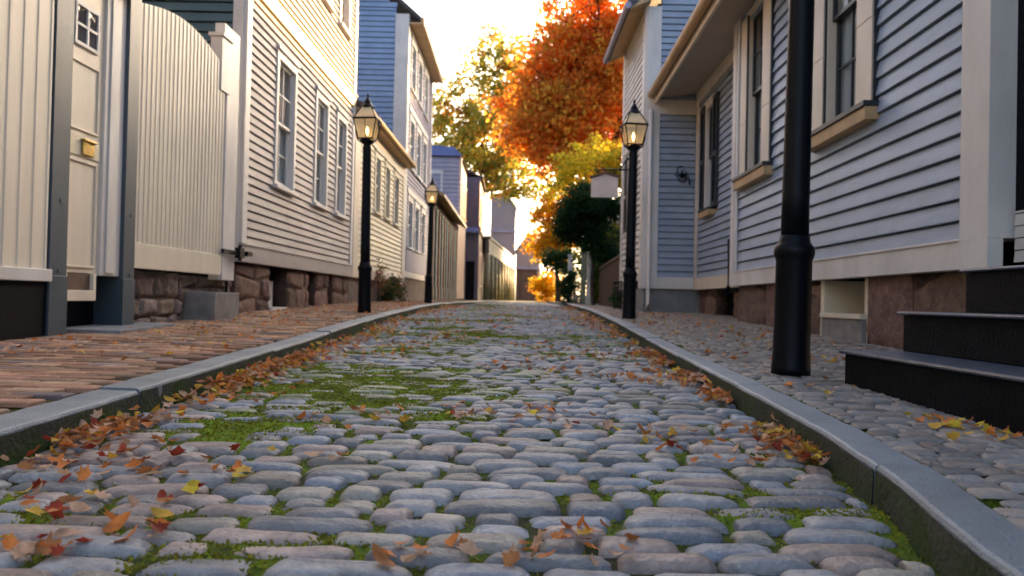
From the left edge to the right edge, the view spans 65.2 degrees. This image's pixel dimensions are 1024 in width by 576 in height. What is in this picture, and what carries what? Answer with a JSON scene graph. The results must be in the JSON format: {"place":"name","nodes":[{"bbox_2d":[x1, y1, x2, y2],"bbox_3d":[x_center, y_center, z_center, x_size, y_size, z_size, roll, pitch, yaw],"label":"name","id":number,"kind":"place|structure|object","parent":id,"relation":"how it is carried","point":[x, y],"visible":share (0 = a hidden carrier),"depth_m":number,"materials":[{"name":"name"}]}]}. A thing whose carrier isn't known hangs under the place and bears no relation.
{"place":"outdoors","nodes":[
{"label":"outdoors","id":0,"kind":"place"},
{"bbox_2d":[0,300,488,414],"bbox_3d":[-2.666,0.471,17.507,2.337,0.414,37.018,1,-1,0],"label":"brick sidewalk","id":1,"kind":"structure","parent":0,"point":[43,371],"depth_m":4.71,"materials":[{"name":"brick"}]},
{"bbox_2d":[66,322,174,333],"bbox_3d":[-3.233,0.324,6.545,0.550,0.062,1.199,1,-1,0],"label":"doorstep","id":2,"kind":"structure","parent":1,"relation":"on","point":[117,329],"depth_m":6.29,"materials":[{"name":"stone"}]},
{"bbox_2d":[134,3,252,322],"bbox_3d":[-3.345,-1.253,8.188,0.535,3.361,2.760,1,-1,0],"label":"board fence","id":3,"kind":"object","parent":1,"relation":"on","point":[187,151],"visible":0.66,"depth_m":7.78,"materials":[{"name":"white paint"}]},
{"bbox_2d":[182,291,238,319],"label":"granite block","id":4,"kind":"structure","parent":1,"relation":"on","point":[209,305],"depth_m":8.15,"materials":[{"name":"stone"}]},
{"bbox_2d":[352,94,381,312],"bbox_3d":[-2.027,-1.182,11.119,0.350,3.050,0.345,1,-1,5],"label":"street lamp","id":5,"kind":"object","parent":1,"relation":"on","point":[367,121],"visible":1,"depth_m":11.05,"materials":[{"name":"black metal"}]},
{"bbox_2d":[328,99,416,303],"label":"cream cottage","id":6,"kind":"structure","parent":1,"relation":"on","point":[391,160],"depth_m":19.84,"materials":[{"name":"paint"}]},
{"bbox_2d":[372,148,383,216],"bbox_3d":[-3.255,-2.514,19.213,0.204,1.525,0.922,1,-1,0],"label":"window","id":7,"kind":"structure","parent":6,"relation":"in","point":[378,155],"depth_m":19.50,"materials":[{"name":"beige paint"}]},
{"bbox_2d":[383,159,392,222],"bbox_3d":[-3.241,-2.493,20.613,0.204,1.525,0.922,1,-1,0],"label":"window","id":8,"kind":"structure","parent":6,"relation":"in","point":[387,194],"depth_m":20.88,"materials":[{"name":"beige paint"}]},
{"bbox_2d":[392,168,400,227],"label":"window","id":9,"kind":"structure","parent":6,"relation":"in","point":[395,222],"depth_m":22.38,"materials":[{"name":"beige paint"}]},
{"bbox_2d":[371,258,390,301],"bbox_3d":[-3.203,-0.144,19.300,0.540,1.148,0.920,1,-1,0],"label":"shrub","id":10,"kind":"object","parent":1,"relation":"on","point":[378,277],"visible":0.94,"depth_m":19.29,"materials":[{"name":"green plant"}]},
{"bbox_2d":[379,273,408,301],"bbox_3d":[-3.158,0.095,20.816,0.940,0.991,2.313,1,-1,0],"label":"shrub","id":11,"kind":"object","parent":1,"relation":"on","point":[392,290],"visible":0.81,"depth_m":20.37,"materials":[{"name":"green plant"}]},
{"bbox_2d":[356,0,442,300],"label":"tall house","id":12,"kind":"structure","parent":1,"relation":"on","point":[399,73],"depth_m":23.88,"materials":[{"name":"paint"}]},
{"bbox_2d":[406,193,414,250],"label":"window","id":13,"kind":"structure","parent":12,"relation":"in","point":[410,204],"depth_m":25.32,"materials":[{"name":"white paint"}]},
{"bbox_2d":[408,111,416,173],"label":"window","id":14,"kind":"structure","parent":12,"relation":"in","point":[412,123],"depth_m":25.32,"materials":[{"name":"white paint"}]},
{"bbox_2d":[410,34,418,99],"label":"window","id":15,"kind":"structure","parent":12,"relation":"in","point":[413,85],"depth_m":25.32,"materials":[{"name":"white paint"}]},
{"bbox_2d":[413,199,420,253],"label":"window","id":16,"kind":"structure","parent":12,"relation":"in","point":[417,205],"depth_m":26.93,"materials":[{"name":"white paint"}]},
{"bbox_2d":[415,122,422,181],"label":"window","id":17,"kind":"structure","parent":12,"relation":"in","point":[419,130],"depth_m":26.97,"materials":[{"name":"white paint"}]},
{"bbox_2d":[417,50,423,110],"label":"window","id":18,"kind":"structure","parent":12,"relation":"in","point":[420,59],"depth_m":26.88,"materials":[{"name":"white paint"}]},
{"bbox_2d":[419,206,426,256],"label":"window","id":19,"kind":"structure","parent":12,"relation":"in","point":[423,210],"depth_m":28.62,"materials":[{"name":"white paint"}]},
{"bbox_2d":[421,133,427,188],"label":"window","id":20,"kind":"structure","parent":12,"relation":"in","point":[425,141],"depth_m":28.67,"materials":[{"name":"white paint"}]},
{"bbox_2d":[423,66,429,122],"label":"window","id":21,"kind":"structure","parent":12,"relation":"in","point":[426,78],"depth_m":28.61,"materials":[{"name":"white paint"}]},
{"bbox_2d":[424,177,439,302],"bbox_3d":[-1.973,-1.159,19.320,0.350,3.050,0.345,2,-1,-3],"label":"street lamp","id":22,"kind":"object","parent":1,"relation":"on","point":[432,193],"visible":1,"depth_m":19.25,"materials":[{"name":"black metal"}]},
{"bbox_2d":[432,190,466,299],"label":"shop house","id":23,"kind":"structure","parent":1,"relation":"on","point":[444,256],"depth_m":35.64,"materials":[{"name":"brown wood"}]},
{"bbox_2d":[481,235,515,300],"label":"columned house","id":24,"kind":"structure","parent":1,"relation":"on","point":[498,272],"depth_m":69.25,"materials":[{"name":"brown wood"}]},
{"bbox_2d":[0,302,935,575],"bbox_3d":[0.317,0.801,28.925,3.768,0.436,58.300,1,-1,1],"label":"cobblestone road","id":25,"kind":"structure","parent":0,"point":[498,508],"depth_m":2.12,"materials":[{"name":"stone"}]},
{"bbox_2d":[0,454,8,460],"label":"fallen leaf","id":26,"kind":"object","parent":25,"relation":"on","point":[4,457],"visible":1,"depth_m":2.20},
{"bbox_2d":[19,499,41,504],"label":"fallen leaf","id":27,"kind":"object","parent":25,"relation":"on","point":[27,502],"visible":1,"depth_m":1.81,"materials":[{"name":"plant"}]},
{"bbox_2d":[30,478,47,489],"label":"fallen leaf","id":28,"kind":"object","parent":25,"relation":"on","point":[36,483],"visible":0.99,"depth_m":1.95,"materials":[{"name":"plant"}]},
{"bbox_2d":[48,543,65,555],"bbox_3d":[-0.852,0.491,1.500,0.036,0.008,0.025,13,37,16],"label":"fallen leaf","id":29,"kind":"object","parent":25,"relation":"on","point":[58,550],"visible":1,"depth_m":1.50,"materials":[{"name":"plant"}]},
{"bbox_2d":[54,468,69,474],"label":"fallen leaf","id":30,"kind":"object","parent":25,"relation":"on","point":[65,471],"visible":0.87,"depth_m":2.08,"materials":[{"name":"plant"}]},
{"bbox_2d":[55,459,74,468],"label":"fallen leaf","id":31,"kind":"object","parent":25,"relation":"on","point":[61,464],"visible":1,"depth_m":2.19,"materials":[{"name":"plant"}]},
{"bbox_2d":[58,469,76,482],"bbox_3d":[-1.142,0.483,2.057,0.028,0.008,0.061,-7,28,38],"label":"fallen leaf","id":32,"kind":"object","parent":25,"relation":"on","point":[62,478],"visible":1,"depth_m":2.05,"materials":[{"name":"plant"}]},
{"bbox_2d":[73,537,91,541],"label":"fallen leaf","id":33,"kind":"object","parent":25,"relation":"on","point":[83,539],"visible":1,"depth_m":1.56,"materials":[{"name":"plant"}]},
{"bbox_2d":[82,440,98,448],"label":"fallen leaf","id":34,"kind":"object","parent":25,"relation":"on","point":[90,445],"visible":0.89,"depth_m":2.45,"materials":[{"name":"plant"}]},
{"bbox_2d":[89,408,103,417],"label":"fallen leaf","id":35,"kind":"object","parent":25,"relation":"on","point":[96,414],"visible":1,"depth_m":2.72,"materials":[{"name":"plant"}]},
{"bbox_2d":[134,465,151,473],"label":"fallen leaf","id":36,"kind":"object","parent":25,"relation":"on","point":[144,469],"visible":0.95,"depth_m":2.12,"materials":[{"name":"plant"}]},
{"bbox_2d":[142,422,152,427],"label":"fallen leaf","id":37,"kind":"object","parent":25,"relation":"on","point":[147,424],"visible":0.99,"depth_m":2.80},
{"bbox_2d":[150,404,159,412],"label":"fallen leaf","id":38,"kind":"object","parent":25,"relation":"on","point":[155,409],"visible":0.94,"depth_m":3.09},
{"bbox_2d":[157,489,166,497],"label":"fallen leaf","id":39,"kind":"object","parent":25,"relation":"on","point":[161,493],"visible":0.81,"depth_m":1.90,"materials":[{"name":"plant"}]},
{"bbox_2d":[161,401,173,406],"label":"fallen leaf","id":40,"kind":"object","parent":25,"relation":"on","point":[167,404],"visible":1,"depth_m":3.16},
{"bbox_2d":[164,395,176,400],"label":"fallen leaf","id":41,"kind":"object","parent":25,"relation":"on","point":[167,398],"visible":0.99,"depth_m":3.23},
{"bbox_2d":[228,444,240,450],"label":"fallen leaf","id":42,"kind":"object","parent":25,"relation":"on","point":[234,447],"visible":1,"depth_m":2.46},
{"bbox_2d":[296,409,305,417],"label":"fallen leaf","id":43,"kind":"object","parent":25,"relation":"on","point":[303,414],"visible":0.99,"depth_m":3.06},
{"bbox_2d":[0,301,868,569],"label":"leaf litter","id":44,"kind":"object","parent":25,"relation":"on","point":[57,508],"visible":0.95,"depth_m":2.81,"materials":[{"name":"plant"}]},
{"bbox_2d":[456,536,468,546],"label":"fallen leaf","id":45,"kind":"object","parent":25,"relation":"on","point":[461,540],"visible":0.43,"depth_m":1.60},
{"bbox_2d":[0,304,1009,575],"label":"moss","id":46,"kind":"object","parent":25,"relation":"on","point":[418,416],"visible":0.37,"depth_m":2.90,"materials":[{"name":"plant"}]},
{"bbox_2d":[529,547,538,557],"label":"fallen leaf","id":47,"kind":"object","parent":25,"relation":"on","point":[533,553],"visible":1,"depth_m":1.56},
{"bbox_2d":[536,547,557,557],"bbox_3d":[0.069,0.512,1.542,0.050,0.010,0.023,-18,-4,-15],"label":"fallen leaf","id":48,"kind":"object","parent":25,"relation":"on","point":[546,554],"visible":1,"depth_m":1.54,"materials":[{"name":"plant"}]},
{"bbox_2d":[577,515,583,525],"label":"fallen leaf","id":49,"kind":"object","parent":25,"relation":"on","point":[580,522],"visible":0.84,"depth_m":1.76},
{"bbox_2d":[729,443,738,450],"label":"fallen leaf","id":50,"kind":"object","parent":25,"relation":"on","point":[735,447],"visible":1,"depth_m":2.60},
{"bbox_2d":[750,428,757,435],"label":"fallen leaf","id":51,"kind":"object","parent":25,"relation":"on","point":[753,431],"visible":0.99,"depth_m":2.91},
{"bbox_2d":[457,169,485,299],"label":"navy house","id":52,"kind":"structure","parent":0,"point":[475,191],"depth_m":55.06,"materials":[{"name":"paint"}]},
{"bbox_2d":[465,261,474,299],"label":"door","id":53,"kind":"structure","parent":52,"relation":"in","point":[470,265],"depth_m":54.89,"materials":[{"name":"paint"}]},
{"bbox_2d":[478,251,480,285],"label":"window","id":54,"kind":"structure","parent":52,"relation":"in","point":[479,251],"depth_m":56.67,"materials":[{"name":"white paint"}]},
{"bbox_2d":[480,194,481,222],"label":"window","id":55,"kind":"structure","parent":52,"relation":"in","point":[481,194],"depth_m":57.10,"materials":[{"name":"white paint"}]},
{"bbox_2d":[480,253,482,286],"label":"window","id":56,"kind":"structure","parent":52,"relation":"in","point":[481,253],"depth_m":60.62,"materials":[{"name":"white paint"}]},
{"bbox_2d":[404,0,622,301],"label":"sky","id":57,"kind":"structure","parent":0,"point":[449,23],"materials":[{"name":"white"}]},
{"bbox_2d":[498,301,536,301],"bbox_3d":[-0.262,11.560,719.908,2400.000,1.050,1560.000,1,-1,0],"label":"ground","id":58,"kind":"structure","parent":0,"point":[517,301],"depth_m":138.89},
{"bbox_2d":[0,0,141,340],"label":"boarded house","id":59,"kind":"structure","parent":58,"relation":"on","point":[69,90],"depth_m":5.76,"materials":[{"name":"white paint"}]},
{"bbox_2d":[66,301,92,326],"bbox_3d":[-3.473,0.165,6.184,0.060,0.538,0.770,1,-1,1],"label":"door base","id":60,"kind":"structure","parent":59,"relation":"in","point":[79,313],"depth_m":6.37,"materials":[{"name":"paint"}]},
{"bbox_2d":[66,0,104,273],"bbox_3d":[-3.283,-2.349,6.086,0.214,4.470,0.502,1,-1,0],"label":"door","id":61,"kind":"structure","parent":59,"relation":"in","point":[88,46],"depth_m":6.09,"materials":[{"name":"white paint"}]},
{"bbox_2d":[134,0,358,312],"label":"clapboard house","id":62,"kind":"structure","parent":58,"relation":"on","point":[298,95],"depth_m":12.15,"materials":[{"name":"beige paint"}]},
{"bbox_2d":[268,281,287,309],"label":"cellar window","id":63,"kind":"structure","parent":62,"relation":"in","point":[270,282],"depth_m":11.87,"materials":[{"name":"white paint"}]},
{"bbox_2d":[271,45,300,196],"bbox_3d":[-3.352,-2.394,11.686,0.244,1.995,1.072,1,-1,0],"label":"window","id":64,"kind":"structure","parent":62,"relation":"in","point":[285,131],"depth_m":11.99,"materials":[{"name":"white paint"}]},
{"bbox_2d":[310,86,331,211],"bbox_3d":[-3.331,-2.362,13.775,0.243,1.995,0.992,1,-1,0],"label":"window","id":65,"kind":"structure","parent":62,"relation":"in","point":[322,106],"depth_m":14.10,"materials":[{"name":"white paint"}]},
{"bbox_2d":[321,0,335,13],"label":"window","id":66,"kind":"structure","parent":62,"relation":"in","point":[328,4],"depth_m":14.00,"materials":[{"name":"white paint"}]},
{"bbox_2d":[332,108,349,219],"bbox_3d":[-3.317,-2.339,15.295,0.243,1.995,0.952,1,-1,0],"label":"window","id":67,"kind":"structure","parent":62,"relation":"in","point":[341,143],"depth_m":15.60,"materials":[{"name":"white paint"}]},
{"bbox_2d":[338,0,352,40],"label":"window","id":68,"kind":"structure","parent":62,"relation":"in","point":[344,22],"depth_m":15.64,"materials":[{"name":"white paint"}]},
{"bbox_2d":[0,300,496,436],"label":"kerb","id":69,"kind":"structure","parent":58,"relation":"on","point":[20,420],"depth_m":3.24,"materials":[{"name":"stone"}]},
{"bbox_2d":[0,301,497,467],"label":"kerb moss","id":70,"kind":"object","parent":69,"relation":"on","point":[16,447],"visible":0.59,"depth_m":3.14,"materials":[{"name":"plant"}]},
{"bbox_2d":[431,145,468,298],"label":"blue roof house","id":71,"kind":"structure","parent":58,"relation":"on","point":[449,172],"depth_m":45.21,"materials":[{"name":"paint"}]},
{"bbox_2d":[431,170,442,191],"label":"window","id":72,"kind":"structure","parent":71,"relation":"in","point":[432,171],"depth_m":45.15,"materials":[{"name":"white paint"}]},
{"bbox_2d":[462,183,464,218],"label":"window","id":73,"kind":"structure","parent":71,"relation":"in","point":[463,183],"depth_m":48.58,"materials":[{"name":"white paint"}]},
{"bbox_2d":[464,187,466,221],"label":"window","id":74,"kind":"structure","parent":71,"relation":"in","point":[465,187],"depth_m":50.85,"materials":[{"name":"white paint"}]},
{"bbox_2d":[432,20,549,205],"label":"autumn tree","id":75,"kind":"object","parent":58,"relation":"on","point":[482,158],"visible":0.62,"depth_m":70.68,"materials":[{"name":"yellow plant"}]},
{"bbox_2d":[490,193,516,256],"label":"pink gable house","id":76,"kind":"structure","parent":58,"relation":"on","point":[502,225],"depth_m":97.63,"materials":[{"name":"grey paint"}]},
{"bbox_2d":[515,236,540,300],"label":"end house","id":77,"kind":"structure","parent":58,"relation":"on","point":[525,268],"depth_m":111.09,"materials":[{"name":"beige paint"}]},
{"bbox_2d":[523,282,530,300],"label":"door","id":78,"kind":"structure","parent":77,"relation":"in","point":[526,294],"depth_m":111.02,"materials":[{"name":"wood"}]},
{"bbox_2d":[513,183,576,301],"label":"yellow tree","id":79,"kind":"object","parent":58,"relation":"on","point":[540,215],"visible":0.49,"depth_m":79.25,"materials":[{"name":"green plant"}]},
{"bbox_2d":[528,270,562,302],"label":"yellow shrub","id":80,"kind":"object","parent":58,"relation":"on","point":[543,287],"visible":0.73,"depth_m":87.08,"materials":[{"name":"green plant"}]},
{"bbox_2d":[469,0,626,301],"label":"maple tree","id":81,"kind":"object","parent":58,"relation":"on","point":[572,92],"visible":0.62,"depth_m":42.53,"materials":[{"name":"orange plant"}]},
{"bbox_2d":[535,245,576,297],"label":"tree","id":82,"kind":"object","parent":58,"relation":"on","point":[553,259],"visible":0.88,"depth_m":51.45,"materials":[{"name":"green plant"}]},
{"bbox_2d":[519,131,621,286],"bbox_3d":[3.097,-2.951,35.462,5.677,7.904,3.851,1,-1,0],"label":"young tree","id":83,"kind":"object","parent":58,"relation":"on","point":[569,172],"visible":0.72,"depth_m":35.07,"materials":[{"name":"yellow plant"}]},
{"bbox_2d":[566,217,622,303],"bbox_3d":[4.031,-0.996,34.066,3.727,4.383,5.725,1,-1,0],"label":"hedge","id":84,"kind":"object","parent":58,"relation":"on","point":[615,235],"visible":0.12,"depth_m":32.97,"materials":[{"name":"green plant"}]},
{"bbox_2d":[603,0,699,312],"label":"blue grey gable house","id":85,"kind":"structure","parent":58,"relation":"on","point":[646,35],"depth_m":15.33,"materials":[{"name":"paint"}]},
{"bbox_2d":[590,157,637,197],"bbox_3d":[2.063,-2.256,16.231,0.963,0.850,0.150,1,-1,0],"label":"hanging sign","id":86,"kind":"object","parent":85,"relation":"attached to","point":[604,184],"visible":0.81,"depth_m":16.20,"materials":[{"name":"wood"}]},
{"bbox_2d":[623,151,637,235],"bbox_3d":[2.539,-2.032,16.883,0.195,1.795,1.500,1,-1,0],"label":"window","id":87,"kind":"structure","parent":85,"relation":"in","point":[626,164],"depth_m":17.35,"materials":[{"name":"white paint"}]},
{"bbox_2d":[556,302,1023,575],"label":"kerb","id":88,"kind":"structure","parent":58,"relation":"on","point":[989,536],"depth_m":1.94,"materials":[{"name":"stone"}]},
{"bbox_2d":[547,302,1002,575],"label":"kerb moss","id":89,"kind":"object","parent":88,"relation":"on","point":[940,548],"visible":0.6,"depth_m":2.00,"materials":[{"name":"plant"}]},
{"bbox_2d":[647,0,1023,348],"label":"grey blue house","id":90,"kind":"structure","parent":58,"relation":"on","point":[917,176],"depth_m":6.82,"materials":[{"name":"paint"}]},
{"bbox_2d":[698,91,721,218],"bbox_3d":[3.521,-2.301,14.134,0.302,2.095,1.301,1,-1,0],"label":"window","id":91,"kind":"structure","parent":90,"relation":"in","point":[710,115],"depth_m":14.39,"materials":[{"name":"white paint"}]},
{"bbox_2d":[732,0,776,190],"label":"window","id":92,"kind":"structure","parent":90,"relation":"in","point":[757,42],"depth_m":10.57,"materials":[{"name":"beige paint"}]},
{"bbox_2d":[820,278,867,342],"bbox_3d":[3.320,0.251,7.444,0.603,0.652,1.062,1,-1,0],"label":"cellar window","id":93,"kind":"structure","parent":90,"relation":"in","point":[839,299],"depth_m":7.87,"materials":[{"name":"beige paint"}]},
{"bbox_2d":[811,0,881,152],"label":"window","id":94,"kind":"structure","parent":90,"relation":"in","point":[845,100],"depth_m":7.60,"materials":[{"name":"beige paint"}]},
{"bbox_2d":[1015,0,1023,262],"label":"door","id":95,"kind":"structure","parent":90,"relation":"in","point":[1019,204],"depth_m":4.91,"materials":[{"name":"paint"}]},
{"bbox_2d":[571,303,1023,529],"bbox_3d":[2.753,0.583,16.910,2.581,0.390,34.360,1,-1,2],"label":"cobbled sidewalk","id":96,"kind":"structure","parent":0,"point":[882,417],"depth_m":3.07,"materials":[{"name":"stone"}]},
{"bbox_2d":[550,267,580,304],"bbox_3d":[2.254,0.016,32.048,1.174,1.749,1.435,2,-1,-19],"label":"dark shrub","id":97,"kind":"object","parent":96,"relation":"on","point":[567,286],"visible":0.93,"depth_m":31.83,"materials":[{"name":"green plant"}]},
{"bbox_2d":[567,254,573,298],"bbox_3d":[2.428,-0.339,33.510,0.240,2.126,0.240,1,-1,0],"label":"gate post","id":98,"kind":"object","parent":96,"relation":"on","point":[570,263],"visible":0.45,"depth_m":33.43,"materials":[{"name":"white paint"}]},
{"bbox_2d":[570,295,581,303],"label":"pale shrub","id":99,"kind":"object","parent":96,"relation":"on","point":[575,299],"visible":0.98,"depth_m":28.98,"materials":[{"name":"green plant"}]},
{"bbox_2d":[542,176,620,304],"bbox_3d":[2.412,-1.283,24.424,3.031,4.206,2.255,1,-1,0],"label":"evergreen tree","id":100,"kind":"object","parent":96,"relation":"on","point":[582,216],"visible":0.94,"depth_m":24.13,"materials":[{"name":"green plant"}]},
{"bbox_2d":[580,252,586,303],"bbox_3d":[2.628,-0.317,29.509,0.240,1.982,0.240,1,-1,0],"label":"gate post","id":101,"kind":"object","parent":96,"relation":"on","point":[583,279],"visible":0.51,"depth_m":29.42,"materials":[{"name":"wood"}]},
{"bbox_2d":[585,252,590,304],"bbox_3d":[2.558,-0.335,26.409,0.240,1.943,0.240,1,-1,0],"label":"gate post","id":102,"kind":"object","parent":96,"relation":"on","point":[587,299],"visible":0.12,"depth_m":26.32,"materials":[{"name":"white paint"}]},
{"bbox_2d":[599,255,620,307],"bbox_3d":[2.650,-0.099,21.951,0.090,1.223,7.200,1,-1,3],"label":"brown fence","id":103,"kind":"object","parent":96,"relation":"on","point":[609,274],"visible":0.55,"depth_m":21.70,"materials":[{"name":"brown wood"}]},
{"bbox_2d":[605,288,622,308],"bbox_3d":[2.258,0.277,17.652,0.462,0.540,0.834,1,-1,0],"label":"potted plant","id":104,"kind":"object","parent":96,"relation":"on","point":[614,299],"visible":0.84,"depth_m":17.55,"materials":[{"name":"green plant"}]},
{"bbox_2d":[613,280,622,309],"bbox_3d":[2.327,0.154,17.675,0.036,0.632,1.450,1,-1,0],"label":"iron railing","id":105,"kind":"object","parent":96,"relation":"on","point":[617,289],"visible":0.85,"depth_m":17.43,"materials":[{"name":"metal"}]},
{"bbox_2d":[619,100,648,318],"bbox_3d":[1.663,-1.099,11.119,0.350,3.050,0.345,2,-1,-6],"label":"street lamp","id":106,"kind":"object","parent":96,"relation":"on","point":[633,127],"visible":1,"depth_m":11.05,"materials":[{"name":"black metal"}]},
{"bbox_2d":[771,0,814,375],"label":"street lamp","id":107,"kind":"object","parent":96,"relation":"on","point":[794,251],"visible":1,"depth_m":4.15,"materials":[{"name":"black metal"}]},
{"bbox_2d":[839,265,1023,435],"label":"stone steps","id":108,"kind":"structure","parent":96,"relation":"on","point":[969,364],"depth_m":3.25,"materials":[{"name":"stone"}]},
{"bbox_2d":[928,423,942,428],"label":"fallen leaf","id":109,"kind":"object","parent":96,"relation":"on","point":[934,425],"visible":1,"depth_m":2.61,"materials":[{"name":"plant"}]},
{"bbox_2d":[945,430,960,439],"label":"fallen leaf","id":110,"kind":"object","parent":96,"relation":"on","point":[953,435],"visible":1,"depth_m":2.42,"materials":[{"name":"plant"}]},
{"bbox_2d":[946,420,959,426],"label":"fallen leaf","id":111,"kind":"object","parent":96,"relation":"on","point":[951,425],"visible":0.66,"depth_m":2.65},
{"bbox_2d":[951,421,964,428],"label":"fallen leaf","id":112,"kind":"object","parent":96,"relation":"on","point":[954,423],"visible":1,"depth_m":2.60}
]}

